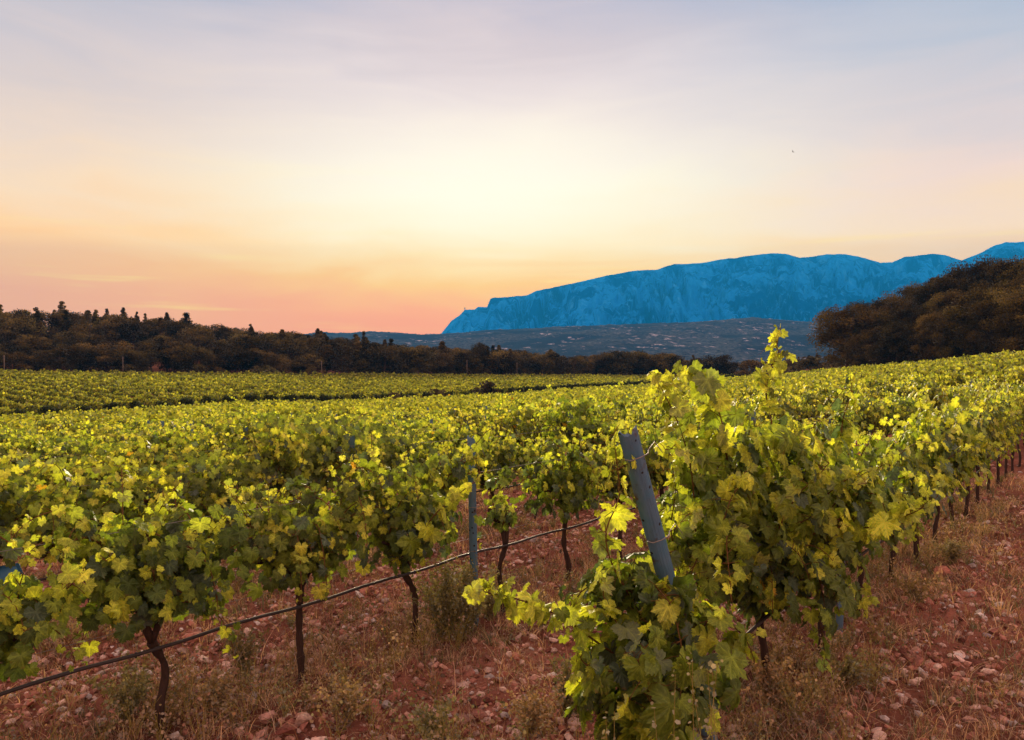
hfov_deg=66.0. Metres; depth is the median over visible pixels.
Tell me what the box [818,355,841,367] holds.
shrub
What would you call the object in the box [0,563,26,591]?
vine guard
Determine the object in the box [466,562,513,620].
weed plant
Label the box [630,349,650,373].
tree
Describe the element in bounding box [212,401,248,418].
grape vine
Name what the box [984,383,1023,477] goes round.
grape vine
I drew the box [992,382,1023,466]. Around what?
grape vine
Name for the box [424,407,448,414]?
grape vine
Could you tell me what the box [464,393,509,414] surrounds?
grape vine
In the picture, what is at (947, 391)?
grape vine
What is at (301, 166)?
sky
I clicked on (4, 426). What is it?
grape vine
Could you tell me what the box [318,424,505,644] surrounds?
grape vine
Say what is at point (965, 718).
stone
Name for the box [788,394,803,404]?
grape vine
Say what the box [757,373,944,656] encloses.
grape vine
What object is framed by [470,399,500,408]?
grape vine
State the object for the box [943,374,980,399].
grape vine
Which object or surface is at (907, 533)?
grape vine
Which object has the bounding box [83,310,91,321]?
tree
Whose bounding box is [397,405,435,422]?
grape vine
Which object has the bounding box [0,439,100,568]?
grape vine
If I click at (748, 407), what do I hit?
grape vine
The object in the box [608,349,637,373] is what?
tree
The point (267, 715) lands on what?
stone
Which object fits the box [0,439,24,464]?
grape vine
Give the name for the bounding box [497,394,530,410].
grape vine
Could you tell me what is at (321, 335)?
tree
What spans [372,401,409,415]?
grape vine
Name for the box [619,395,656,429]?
grape vine
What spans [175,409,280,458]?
grape vine
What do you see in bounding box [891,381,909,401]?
grape vine
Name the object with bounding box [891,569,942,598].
weed plant
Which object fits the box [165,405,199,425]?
grape vine
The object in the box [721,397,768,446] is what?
grape vine
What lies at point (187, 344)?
tree
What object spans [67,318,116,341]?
tree
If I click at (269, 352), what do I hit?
tree
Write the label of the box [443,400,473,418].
grape vine
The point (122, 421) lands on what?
grape vine
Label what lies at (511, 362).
tree
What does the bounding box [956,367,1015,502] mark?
grape vine
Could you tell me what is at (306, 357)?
tree
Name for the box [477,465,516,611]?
grape vine
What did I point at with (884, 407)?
grape vine
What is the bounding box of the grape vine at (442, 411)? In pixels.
[420,407,451,417]
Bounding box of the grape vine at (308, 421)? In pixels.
[293,410,338,422]
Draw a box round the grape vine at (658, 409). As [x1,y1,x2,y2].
[634,397,697,434]
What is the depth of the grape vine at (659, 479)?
8.61 m
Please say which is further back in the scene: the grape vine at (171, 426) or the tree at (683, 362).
the tree at (683, 362)
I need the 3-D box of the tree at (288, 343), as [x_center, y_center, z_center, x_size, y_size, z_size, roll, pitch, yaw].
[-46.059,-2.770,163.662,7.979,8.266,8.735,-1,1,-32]
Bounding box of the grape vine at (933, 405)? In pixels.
[912,399,938,408]
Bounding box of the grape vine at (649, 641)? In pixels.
[452,420,767,739]
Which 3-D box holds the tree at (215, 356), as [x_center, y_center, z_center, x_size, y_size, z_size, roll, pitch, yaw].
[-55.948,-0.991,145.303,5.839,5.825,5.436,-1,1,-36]
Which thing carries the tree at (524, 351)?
on the ground at (894, 715)
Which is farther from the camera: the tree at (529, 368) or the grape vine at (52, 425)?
the tree at (529, 368)
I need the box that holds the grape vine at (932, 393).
[905,363,950,409]
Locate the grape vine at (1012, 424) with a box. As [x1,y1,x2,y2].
[959,371,1022,493]
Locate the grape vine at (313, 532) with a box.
[219,454,388,681]
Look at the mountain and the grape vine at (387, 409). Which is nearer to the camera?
the grape vine at (387, 409)
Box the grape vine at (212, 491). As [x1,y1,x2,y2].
[47,444,286,589]
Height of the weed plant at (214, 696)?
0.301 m
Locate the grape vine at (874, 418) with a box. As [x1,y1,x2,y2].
[843,396,893,437]
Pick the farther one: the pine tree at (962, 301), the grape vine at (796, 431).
the pine tree at (962, 301)
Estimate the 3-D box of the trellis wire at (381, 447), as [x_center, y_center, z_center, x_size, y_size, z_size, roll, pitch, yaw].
[0.929,0.845,11.701,0.021,0.208,39.500,1,1,38]
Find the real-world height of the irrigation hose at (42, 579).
0.236 m
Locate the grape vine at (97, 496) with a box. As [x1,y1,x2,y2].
[1,452,204,633]
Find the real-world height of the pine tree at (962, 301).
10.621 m
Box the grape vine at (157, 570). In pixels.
[7,465,295,739]
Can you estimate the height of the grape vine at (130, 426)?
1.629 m
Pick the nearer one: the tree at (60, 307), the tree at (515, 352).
the tree at (515, 352)
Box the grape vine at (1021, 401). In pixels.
[990,375,1023,471]
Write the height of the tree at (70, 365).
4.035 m
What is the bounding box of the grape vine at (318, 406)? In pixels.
[314,404,327,416]
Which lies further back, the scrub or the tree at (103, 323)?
the tree at (103, 323)
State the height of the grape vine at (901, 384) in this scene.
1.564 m
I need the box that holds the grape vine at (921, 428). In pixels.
[854,390,971,561]
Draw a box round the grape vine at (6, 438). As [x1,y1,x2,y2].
[0,414,31,452]
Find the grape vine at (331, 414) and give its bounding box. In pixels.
[322,405,380,431]
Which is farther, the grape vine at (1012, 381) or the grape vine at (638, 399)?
the grape vine at (638, 399)
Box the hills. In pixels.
[305,317,840,374]
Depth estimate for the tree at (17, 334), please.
148.31 m
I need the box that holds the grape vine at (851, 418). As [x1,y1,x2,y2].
[828,398,870,455]
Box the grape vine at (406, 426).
[382,410,449,442]
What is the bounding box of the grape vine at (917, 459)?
[843,430,959,582]
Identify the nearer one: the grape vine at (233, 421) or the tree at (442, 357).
the grape vine at (233, 421)
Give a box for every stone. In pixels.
[258,710,277,724]
[295,713,311,726]
[348,661,364,667]
[512,652,519,659]
[933,565,950,575]
[962,716,977,722]
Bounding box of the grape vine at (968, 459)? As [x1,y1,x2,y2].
[893,383,997,544]
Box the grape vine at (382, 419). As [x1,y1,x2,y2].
[356,411,395,434]
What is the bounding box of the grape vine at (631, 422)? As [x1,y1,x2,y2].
[625,403,663,442]
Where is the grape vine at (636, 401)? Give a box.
[620,395,646,403]
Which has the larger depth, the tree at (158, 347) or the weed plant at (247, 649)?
the tree at (158, 347)
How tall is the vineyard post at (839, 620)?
1.107 m
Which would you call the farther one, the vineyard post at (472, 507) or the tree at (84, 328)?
the tree at (84, 328)
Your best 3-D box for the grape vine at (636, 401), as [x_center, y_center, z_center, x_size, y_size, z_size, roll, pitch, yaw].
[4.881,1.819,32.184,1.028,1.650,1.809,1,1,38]
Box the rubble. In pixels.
[0,453,1023,739]
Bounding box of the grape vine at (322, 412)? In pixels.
[308,408,334,435]
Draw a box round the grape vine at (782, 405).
[744,390,793,426]
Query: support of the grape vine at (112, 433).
on the ground at (894, 715)
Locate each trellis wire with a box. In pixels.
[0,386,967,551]
[0,500,613,663]
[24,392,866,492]
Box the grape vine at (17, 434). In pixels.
[1,424,50,438]
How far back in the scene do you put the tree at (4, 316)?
152.84 m
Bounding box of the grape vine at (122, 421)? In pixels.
[102,416,135,425]
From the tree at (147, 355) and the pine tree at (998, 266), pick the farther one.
the tree at (147, 355)
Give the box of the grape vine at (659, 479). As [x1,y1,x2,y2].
[618,395,695,496]
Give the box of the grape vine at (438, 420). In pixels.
[419,415,454,430]
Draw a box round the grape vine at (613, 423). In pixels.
[595,416,654,454]
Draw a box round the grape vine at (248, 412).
[234,402,289,432]
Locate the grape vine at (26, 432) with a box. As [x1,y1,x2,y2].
[0,427,39,437]
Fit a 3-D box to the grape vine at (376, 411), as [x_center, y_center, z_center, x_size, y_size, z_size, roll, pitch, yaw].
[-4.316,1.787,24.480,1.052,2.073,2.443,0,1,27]
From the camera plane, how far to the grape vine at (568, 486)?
7.11 m
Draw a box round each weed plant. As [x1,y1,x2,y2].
[85,651,153,722]
[185,662,238,719]
[216,620,265,676]
[311,673,373,727]
[385,686,465,739]
[402,546,489,642]
[436,554,498,636]
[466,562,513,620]
[491,674,566,739]
[549,653,581,717]
[601,711,619,739]
[650,674,679,739]
[686,656,717,739]
[687,652,722,739]
[740,642,813,710]
[814,648,884,690]
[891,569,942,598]
[929,536,969,563]
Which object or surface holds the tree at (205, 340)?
on the ground at (894, 715)
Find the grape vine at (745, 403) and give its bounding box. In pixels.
[729,395,755,406]
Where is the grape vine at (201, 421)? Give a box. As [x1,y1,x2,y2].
[176,413,212,423]
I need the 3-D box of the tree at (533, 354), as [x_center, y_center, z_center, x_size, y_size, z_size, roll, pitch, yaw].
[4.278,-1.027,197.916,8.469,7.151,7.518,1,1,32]
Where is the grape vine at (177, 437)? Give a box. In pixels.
[133,416,210,464]
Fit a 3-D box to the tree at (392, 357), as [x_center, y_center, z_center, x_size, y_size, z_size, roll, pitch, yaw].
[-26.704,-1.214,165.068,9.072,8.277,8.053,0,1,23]
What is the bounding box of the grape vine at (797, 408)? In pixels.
[761,385,807,427]
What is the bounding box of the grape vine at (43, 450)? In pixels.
[0,410,111,470]
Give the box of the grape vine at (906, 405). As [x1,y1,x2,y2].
[880,388,925,429]
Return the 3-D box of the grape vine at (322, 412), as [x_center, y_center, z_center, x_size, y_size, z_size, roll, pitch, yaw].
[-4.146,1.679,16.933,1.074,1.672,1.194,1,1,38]
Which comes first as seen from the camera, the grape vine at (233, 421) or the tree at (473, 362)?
the grape vine at (233, 421)
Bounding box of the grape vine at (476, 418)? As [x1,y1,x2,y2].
[434,408,489,431]
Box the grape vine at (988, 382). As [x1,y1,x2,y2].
[973,379,997,389]
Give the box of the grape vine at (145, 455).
[93,430,206,505]
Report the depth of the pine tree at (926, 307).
115.93 m
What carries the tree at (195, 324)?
on the ground at (894, 715)
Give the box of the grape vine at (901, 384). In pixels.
[892,379,918,399]
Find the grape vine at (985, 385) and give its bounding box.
[969,376,998,398]
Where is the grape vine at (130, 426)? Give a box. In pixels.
[114,416,172,430]
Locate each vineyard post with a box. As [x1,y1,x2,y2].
[348,435,358,556]
[467,435,486,625]
[618,425,717,739]
[836,561,844,631]
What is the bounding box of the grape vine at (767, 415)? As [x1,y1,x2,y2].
[746,395,776,424]
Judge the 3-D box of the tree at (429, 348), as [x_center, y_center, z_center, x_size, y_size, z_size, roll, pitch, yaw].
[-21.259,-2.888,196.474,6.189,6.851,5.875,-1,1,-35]
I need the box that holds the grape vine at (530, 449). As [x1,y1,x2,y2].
[497,430,572,519]
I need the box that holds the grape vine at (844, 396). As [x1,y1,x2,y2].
[818,372,855,413]
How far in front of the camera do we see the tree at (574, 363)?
192.96 m
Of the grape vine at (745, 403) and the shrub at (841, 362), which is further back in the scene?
the shrub at (841, 362)
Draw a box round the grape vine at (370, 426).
[289,415,404,459]
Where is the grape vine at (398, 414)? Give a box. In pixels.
[394,408,411,419]
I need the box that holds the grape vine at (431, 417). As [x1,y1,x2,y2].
[429,414,452,421]
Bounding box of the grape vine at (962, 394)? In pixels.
[948,385,976,409]
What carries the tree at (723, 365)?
on the ground at (894, 715)
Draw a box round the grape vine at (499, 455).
[446,424,532,530]
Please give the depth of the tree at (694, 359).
199.60 m
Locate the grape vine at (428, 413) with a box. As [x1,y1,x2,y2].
[407,410,431,418]
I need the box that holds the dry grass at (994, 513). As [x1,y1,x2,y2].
[0,471,1023,739]
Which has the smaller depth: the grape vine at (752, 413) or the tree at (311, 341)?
the grape vine at (752, 413)
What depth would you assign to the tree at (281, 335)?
171.08 m
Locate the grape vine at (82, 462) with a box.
[7,444,138,503]
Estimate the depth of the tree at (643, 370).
199.39 m
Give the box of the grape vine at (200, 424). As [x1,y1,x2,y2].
[172,419,203,433]
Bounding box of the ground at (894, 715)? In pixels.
[0,341,1023,739]
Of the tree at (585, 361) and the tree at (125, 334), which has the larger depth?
the tree at (585, 361)
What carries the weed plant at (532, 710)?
on the ground at (894, 715)
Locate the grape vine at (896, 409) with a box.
[875,397,917,437]
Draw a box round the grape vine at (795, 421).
[756,394,797,429]
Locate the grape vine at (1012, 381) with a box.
[998,373,1023,444]
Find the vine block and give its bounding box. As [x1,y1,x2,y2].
[0,368,748,415]
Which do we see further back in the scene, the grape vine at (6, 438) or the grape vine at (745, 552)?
the grape vine at (6, 438)
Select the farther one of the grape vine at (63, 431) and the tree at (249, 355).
the tree at (249, 355)
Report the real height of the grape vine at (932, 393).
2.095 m
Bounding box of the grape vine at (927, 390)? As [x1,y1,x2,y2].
[887,387,931,418]
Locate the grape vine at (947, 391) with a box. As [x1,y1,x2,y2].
[934,386,953,415]
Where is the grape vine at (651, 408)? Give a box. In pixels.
[627,387,676,424]
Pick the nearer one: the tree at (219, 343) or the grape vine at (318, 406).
the grape vine at (318, 406)
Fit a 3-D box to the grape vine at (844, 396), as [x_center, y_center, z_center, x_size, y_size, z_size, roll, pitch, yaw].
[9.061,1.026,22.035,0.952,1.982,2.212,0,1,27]
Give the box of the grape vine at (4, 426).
[0,424,36,431]
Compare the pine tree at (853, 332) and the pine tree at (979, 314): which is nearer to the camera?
the pine tree at (979, 314)
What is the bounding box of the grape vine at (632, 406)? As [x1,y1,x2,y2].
[615,402,641,421]
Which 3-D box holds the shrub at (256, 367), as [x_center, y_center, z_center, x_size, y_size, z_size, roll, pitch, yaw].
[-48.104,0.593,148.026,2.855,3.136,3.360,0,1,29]
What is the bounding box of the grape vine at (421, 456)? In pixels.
[397,408,482,489]
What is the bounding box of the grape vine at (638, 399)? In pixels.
[631,388,657,405]
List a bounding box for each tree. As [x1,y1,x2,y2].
[0,312,36,335]
[0,329,23,351]
[0,342,33,368]
[0,351,11,368]
[0,351,27,370]
[1,315,47,341]
[2,329,34,347]
[7,308,23,319]
[10,337,42,362]
[12,354,43,370]
[15,309,55,334]
[17,333,56,352]
[23,348,48,370]
[28,307,43,336]
[29,312,63,339]
[29,349,58,370]
[40,344,75,369]
[49,311,82,332]
[50,311,92,333]
[53,342,95,371]
[56,310,75,335]
[57,301,68,311]
[57,331,96,350]
[58,356,78,371]
[66,349,99,370]
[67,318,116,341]
[73,332,105,354]
[77,352,103,371]
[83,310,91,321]
[88,317,129,347]
[88,350,125,371]
[91,310,103,334]
[91,314,110,333]
[92,337,134,370]
[97,316,139,340]
[102,308,108,318]
[104,348,143,372]
[107,314,139,332]
[110,320,148,349]
[119,354,154,371]
[120,307,127,316]
[132,320,156,346]
[134,335,166,356]
[136,351,148,371]
[137,349,165,371]
[143,316,177,339]
[151,342,184,371]
[152,317,167,344]
[152,320,188,337]
[153,346,192,372]
[167,345,204,372]
[169,339,198,362]
[170,324,202,345]
[175,346,216,372]
[177,326,215,350]
[178,313,192,324]
[186,321,214,336]
[187,327,214,347]
[193,353,224,373]
[200,352,226,372]
[208,323,232,348]
[211,334,243,347]
[211,347,246,370]
[220,347,257,372]
[221,331,243,345]
[225,333,265,352]
[227,349,267,369]
[234,335,280,355]
[238,348,274,372]
[244,332,288,354]
[256,349,278,366]
[268,355,285,372]
[272,336,308,370]
[274,358,292,372]
[277,333,307,353]
[278,329,289,354]
[285,356,303,373]
[286,337,320,366]
[289,359,314,373]
[298,336,319,365]
[300,353,331,374]
[308,333,321,350]
[313,340,329,362]
[315,341,356,372]
[318,330,324,339]
[318,335,337,372]
[319,339,351,363]
[328,343,369,373]
[329,337,345,342]
[348,336,369,371]
[349,334,357,348]
[351,341,387,373]
[360,337,378,372]
[363,345,406,373]
[381,339,386,348]
[382,348,415,373]
[383,338,401,370]
[396,346,431,373]
[399,349,439,375]
[419,345,436,360]
[423,348,453,373]
[433,341,452,372]
[434,347,459,355]
[443,350,473,374]
[451,351,483,373]
[461,351,486,374]
[465,342,490,374]
[473,350,499,373]
[478,349,512,374]
[489,352,520,374]
[501,350,518,372]
[503,349,517,374]
[511,353,532,374]
[514,350,530,373]
[517,355,538,374]
[520,352,541,374]
[524,350,561,374]
[549,355,573,373]
[563,356,591,373]
[572,357,593,373]
[583,358,608,374]
[590,354,618,374]
[601,351,629,374]
[603,351,637,375]
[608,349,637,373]
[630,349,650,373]
[632,356,656,374]
[635,352,652,375]
[637,352,663,374]
[645,355,673,374]
[649,352,668,369]
[651,353,679,374]
[674,359,689,373]
[684,357,706,367]
[689,355,695,365]
[698,355,739,374]
[725,361,740,373]
[734,359,772,375]
[783,359,804,372]
[806,303,883,367]
[836,326,861,362]
[840,333,885,366]
[844,299,872,312]
[848,327,895,365]
[864,321,913,363]
[865,304,912,361]
[866,290,914,359]
[871,302,901,313]
[886,304,923,326]
[887,322,937,361]
[892,281,920,304]
[902,313,944,360]
[913,278,942,313]
[914,308,971,360]
[915,273,949,291]
[917,296,944,358]
[920,274,968,302]
[927,289,970,355]
[930,305,985,358]
[934,290,976,354]
[936,261,977,281]
[941,281,981,293]
[942,300,999,357]
[946,290,980,354]
[951,279,1016,352]
[954,295,1020,354]
[956,272,1001,291]
[957,254,1004,281]
[975,287,1023,352]
[980,258,1022,287]
[980,279,1023,351]
[985,285,1023,352]
[990,255,1023,270]
[992,259,1023,285]
[1003,282,1023,350]
[1005,257,1023,280]
[1007,269,1023,292]
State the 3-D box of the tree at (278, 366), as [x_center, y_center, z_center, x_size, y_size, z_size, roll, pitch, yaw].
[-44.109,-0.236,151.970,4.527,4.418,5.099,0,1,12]
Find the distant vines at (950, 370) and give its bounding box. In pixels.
[0,349,1023,429]
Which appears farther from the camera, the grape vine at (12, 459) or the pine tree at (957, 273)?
the pine tree at (957, 273)
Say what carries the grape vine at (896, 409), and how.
on the ground at (894, 715)
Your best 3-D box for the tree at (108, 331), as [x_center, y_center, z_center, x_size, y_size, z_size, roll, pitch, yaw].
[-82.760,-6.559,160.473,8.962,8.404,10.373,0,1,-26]
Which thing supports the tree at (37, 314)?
on the ground at (894, 715)
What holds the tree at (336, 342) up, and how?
on the ground at (894, 715)
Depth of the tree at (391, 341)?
169.50 m
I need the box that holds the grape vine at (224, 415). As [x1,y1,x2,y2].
[207,408,234,423]
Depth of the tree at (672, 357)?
197.68 m
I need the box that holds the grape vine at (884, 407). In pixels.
[845,387,901,434]
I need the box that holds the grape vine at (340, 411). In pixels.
[324,408,355,424]
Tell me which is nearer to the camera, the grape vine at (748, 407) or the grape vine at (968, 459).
the grape vine at (968, 459)
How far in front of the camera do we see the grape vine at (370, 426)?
11.60 m
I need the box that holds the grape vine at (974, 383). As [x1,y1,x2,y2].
[961,376,986,393]
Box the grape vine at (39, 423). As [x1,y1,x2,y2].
[29,416,77,433]
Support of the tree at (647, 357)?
on the ground at (894, 715)
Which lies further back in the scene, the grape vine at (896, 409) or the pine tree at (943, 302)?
the pine tree at (943, 302)
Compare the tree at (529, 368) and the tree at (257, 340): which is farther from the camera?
the tree at (529, 368)
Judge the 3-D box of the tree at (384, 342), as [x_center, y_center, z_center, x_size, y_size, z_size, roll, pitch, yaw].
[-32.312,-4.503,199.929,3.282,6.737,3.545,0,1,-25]
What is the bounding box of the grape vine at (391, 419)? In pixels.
[370,418,410,432]
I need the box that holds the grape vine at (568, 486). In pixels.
[509,426,621,581]
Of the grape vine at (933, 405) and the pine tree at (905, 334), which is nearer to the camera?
the grape vine at (933, 405)
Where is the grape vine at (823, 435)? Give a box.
[804,400,852,442]
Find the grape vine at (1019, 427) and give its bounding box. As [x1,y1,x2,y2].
[972,385,1023,484]
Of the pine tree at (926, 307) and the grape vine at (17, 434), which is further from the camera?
the pine tree at (926, 307)
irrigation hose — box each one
[0,433,893,696]
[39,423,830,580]
[746,439,1020,632]
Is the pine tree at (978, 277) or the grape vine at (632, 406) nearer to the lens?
the grape vine at (632, 406)
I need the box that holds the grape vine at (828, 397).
[819,383,844,421]
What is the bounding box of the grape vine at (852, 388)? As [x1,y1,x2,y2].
[829,370,862,412]
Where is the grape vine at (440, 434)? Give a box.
[419,418,474,450]
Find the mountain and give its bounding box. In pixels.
[441,242,1023,333]
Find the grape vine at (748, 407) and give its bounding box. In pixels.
[736,404,766,416]
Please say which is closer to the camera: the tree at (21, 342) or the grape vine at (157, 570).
the grape vine at (157, 570)
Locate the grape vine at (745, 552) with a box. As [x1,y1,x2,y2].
[593,323,880,678]
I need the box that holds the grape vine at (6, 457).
[0,455,10,508]
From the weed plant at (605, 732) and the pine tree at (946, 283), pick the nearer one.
the weed plant at (605, 732)
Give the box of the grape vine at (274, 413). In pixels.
[226,396,293,424]
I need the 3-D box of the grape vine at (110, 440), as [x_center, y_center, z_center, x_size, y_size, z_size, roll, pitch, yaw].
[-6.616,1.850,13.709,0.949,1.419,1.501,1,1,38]
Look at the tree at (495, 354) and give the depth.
180.76 m
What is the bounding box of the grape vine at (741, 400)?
[735,396,750,403]
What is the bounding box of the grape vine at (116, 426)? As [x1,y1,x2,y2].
[93,421,128,430]
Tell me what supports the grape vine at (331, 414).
on the ground at (894, 715)
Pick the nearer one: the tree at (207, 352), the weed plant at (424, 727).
the weed plant at (424, 727)
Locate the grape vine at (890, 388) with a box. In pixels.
[872,374,903,397]
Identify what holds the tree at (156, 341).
on the ground at (894, 715)
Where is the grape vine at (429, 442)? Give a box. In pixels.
[389,424,432,452]
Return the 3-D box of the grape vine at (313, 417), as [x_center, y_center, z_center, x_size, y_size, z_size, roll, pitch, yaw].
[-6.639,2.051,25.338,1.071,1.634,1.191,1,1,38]
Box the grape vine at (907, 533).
[809,437,923,614]
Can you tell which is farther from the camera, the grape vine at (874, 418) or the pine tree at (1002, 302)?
the pine tree at (1002, 302)
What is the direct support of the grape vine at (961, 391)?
on the ground at (894, 715)
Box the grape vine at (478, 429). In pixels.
[466,395,523,447]
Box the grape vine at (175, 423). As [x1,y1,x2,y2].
[167,419,227,437]
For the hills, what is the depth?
1371.29 m
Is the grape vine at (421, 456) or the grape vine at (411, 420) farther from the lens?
the grape vine at (411, 420)
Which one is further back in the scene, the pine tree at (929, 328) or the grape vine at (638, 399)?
the pine tree at (929, 328)
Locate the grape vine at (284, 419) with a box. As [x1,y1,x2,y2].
[207,411,329,490]
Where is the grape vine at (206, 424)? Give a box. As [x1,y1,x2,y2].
[195,413,246,433]
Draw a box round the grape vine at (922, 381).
[903,373,929,386]
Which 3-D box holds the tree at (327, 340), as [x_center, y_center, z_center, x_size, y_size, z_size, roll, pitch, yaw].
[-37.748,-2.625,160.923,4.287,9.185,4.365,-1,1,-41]
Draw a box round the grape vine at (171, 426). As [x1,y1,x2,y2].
[146,420,188,432]
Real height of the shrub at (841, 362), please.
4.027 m
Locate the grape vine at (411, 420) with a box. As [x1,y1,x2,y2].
[394,407,445,429]
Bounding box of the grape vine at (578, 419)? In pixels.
[518,380,625,453]
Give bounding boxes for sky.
[0,0,1023,334]
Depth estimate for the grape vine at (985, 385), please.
26.77 m
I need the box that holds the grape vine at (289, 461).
[225,406,398,499]
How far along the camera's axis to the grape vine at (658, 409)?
13.66 m
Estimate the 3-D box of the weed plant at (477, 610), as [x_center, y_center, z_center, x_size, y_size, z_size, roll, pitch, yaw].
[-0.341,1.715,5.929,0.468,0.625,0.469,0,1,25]
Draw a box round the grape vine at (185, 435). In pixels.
[147,426,218,443]
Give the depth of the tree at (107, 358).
134.60 m
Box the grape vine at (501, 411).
[479,393,519,425]
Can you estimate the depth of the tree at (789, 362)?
176.11 m
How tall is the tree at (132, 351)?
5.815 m
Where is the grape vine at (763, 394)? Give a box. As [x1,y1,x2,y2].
[759,389,793,401]
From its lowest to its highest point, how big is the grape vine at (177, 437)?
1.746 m
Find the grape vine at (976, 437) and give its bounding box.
[938,402,1003,525]
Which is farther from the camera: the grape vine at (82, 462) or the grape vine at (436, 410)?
the grape vine at (436, 410)
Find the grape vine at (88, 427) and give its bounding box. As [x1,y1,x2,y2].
[50,410,122,435]
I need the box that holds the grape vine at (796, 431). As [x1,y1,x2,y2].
[767,415,811,442]
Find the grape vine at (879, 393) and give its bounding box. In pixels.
[859,379,890,404]
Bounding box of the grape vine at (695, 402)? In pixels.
[688,398,702,407]
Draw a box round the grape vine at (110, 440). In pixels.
[100,434,165,453]
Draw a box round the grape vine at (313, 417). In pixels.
[299,410,318,419]
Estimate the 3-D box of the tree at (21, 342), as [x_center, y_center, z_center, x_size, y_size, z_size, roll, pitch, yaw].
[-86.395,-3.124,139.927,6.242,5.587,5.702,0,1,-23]
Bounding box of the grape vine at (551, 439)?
[515,398,590,450]
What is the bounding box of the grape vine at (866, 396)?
[857,393,875,399]
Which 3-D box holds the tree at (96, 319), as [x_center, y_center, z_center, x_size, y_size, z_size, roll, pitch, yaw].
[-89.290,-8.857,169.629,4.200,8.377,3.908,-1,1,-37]
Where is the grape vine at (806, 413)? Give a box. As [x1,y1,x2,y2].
[792,388,821,429]
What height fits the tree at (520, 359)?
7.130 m
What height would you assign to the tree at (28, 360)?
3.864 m
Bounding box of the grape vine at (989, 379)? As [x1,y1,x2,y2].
[977,372,1006,389]
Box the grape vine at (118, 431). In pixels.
[107,422,169,445]
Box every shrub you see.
[249,365,260,371]
[255,364,274,373]
[787,356,827,371]
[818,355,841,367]
[827,357,851,368]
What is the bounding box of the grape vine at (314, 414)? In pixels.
[283,402,316,418]
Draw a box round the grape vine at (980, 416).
[921,390,1004,516]
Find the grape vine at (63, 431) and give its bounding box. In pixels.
[31,428,97,443]
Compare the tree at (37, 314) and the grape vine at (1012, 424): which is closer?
the grape vine at (1012, 424)
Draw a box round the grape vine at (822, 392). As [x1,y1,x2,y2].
[792,377,836,426]
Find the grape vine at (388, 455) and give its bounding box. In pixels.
[319,420,453,553]
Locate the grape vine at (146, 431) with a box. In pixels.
[129,413,167,443]
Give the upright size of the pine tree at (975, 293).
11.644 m
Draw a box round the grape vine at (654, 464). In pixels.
[572,411,669,559]
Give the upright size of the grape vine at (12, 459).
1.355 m
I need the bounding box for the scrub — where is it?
[0,480,1023,739]
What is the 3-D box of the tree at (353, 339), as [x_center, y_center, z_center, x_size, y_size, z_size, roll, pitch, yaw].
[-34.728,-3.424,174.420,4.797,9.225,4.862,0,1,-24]
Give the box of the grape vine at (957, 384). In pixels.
[954,381,986,397]
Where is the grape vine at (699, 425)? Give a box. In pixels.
[683,404,730,468]
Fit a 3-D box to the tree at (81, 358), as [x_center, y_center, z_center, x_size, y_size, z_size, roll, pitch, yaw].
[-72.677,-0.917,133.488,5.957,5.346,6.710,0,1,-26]
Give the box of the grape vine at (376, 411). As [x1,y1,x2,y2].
[338,394,395,421]
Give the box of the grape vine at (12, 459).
[0,453,29,466]
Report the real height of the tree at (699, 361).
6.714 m
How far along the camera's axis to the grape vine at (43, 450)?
12.72 m
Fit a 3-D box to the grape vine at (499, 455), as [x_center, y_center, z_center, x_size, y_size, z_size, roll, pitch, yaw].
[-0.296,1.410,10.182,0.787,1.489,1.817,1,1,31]
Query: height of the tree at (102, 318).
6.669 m
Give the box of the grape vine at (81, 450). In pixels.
[41,435,158,480]
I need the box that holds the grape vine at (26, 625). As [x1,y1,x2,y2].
[0,531,95,682]
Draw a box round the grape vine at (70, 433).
[55,422,108,435]
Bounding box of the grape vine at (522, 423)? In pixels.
[481,392,561,453]
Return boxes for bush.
[388,392,399,398]
[428,388,447,396]
[468,381,500,394]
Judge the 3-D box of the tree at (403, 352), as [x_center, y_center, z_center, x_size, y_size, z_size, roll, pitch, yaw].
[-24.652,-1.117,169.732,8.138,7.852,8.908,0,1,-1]
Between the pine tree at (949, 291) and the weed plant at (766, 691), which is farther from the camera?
the pine tree at (949, 291)
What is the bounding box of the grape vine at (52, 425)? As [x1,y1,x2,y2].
[21,406,83,434]
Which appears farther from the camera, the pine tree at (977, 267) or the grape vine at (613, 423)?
the pine tree at (977, 267)
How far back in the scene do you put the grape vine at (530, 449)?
10.80 m
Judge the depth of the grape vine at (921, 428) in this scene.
7.78 m
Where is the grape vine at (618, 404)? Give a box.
[581,389,638,425]
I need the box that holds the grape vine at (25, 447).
[13,422,72,465]
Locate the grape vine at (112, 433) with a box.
[86,415,128,443]
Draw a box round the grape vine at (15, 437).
[6,420,67,449]
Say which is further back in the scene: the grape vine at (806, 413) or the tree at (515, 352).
the tree at (515, 352)
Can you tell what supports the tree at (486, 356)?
on the ground at (894, 715)
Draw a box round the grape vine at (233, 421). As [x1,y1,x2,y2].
[204,405,265,441]
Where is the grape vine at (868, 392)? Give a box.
[855,383,881,403]
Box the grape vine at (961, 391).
[950,384,966,408]
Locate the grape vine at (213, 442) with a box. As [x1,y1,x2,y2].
[195,429,278,483]
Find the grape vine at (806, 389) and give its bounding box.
[799,377,828,425]
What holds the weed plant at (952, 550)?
on the ground at (894, 715)
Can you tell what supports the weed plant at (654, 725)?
on the ground at (894, 715)
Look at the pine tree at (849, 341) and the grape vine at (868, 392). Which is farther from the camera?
the pine tree at (849, 341)

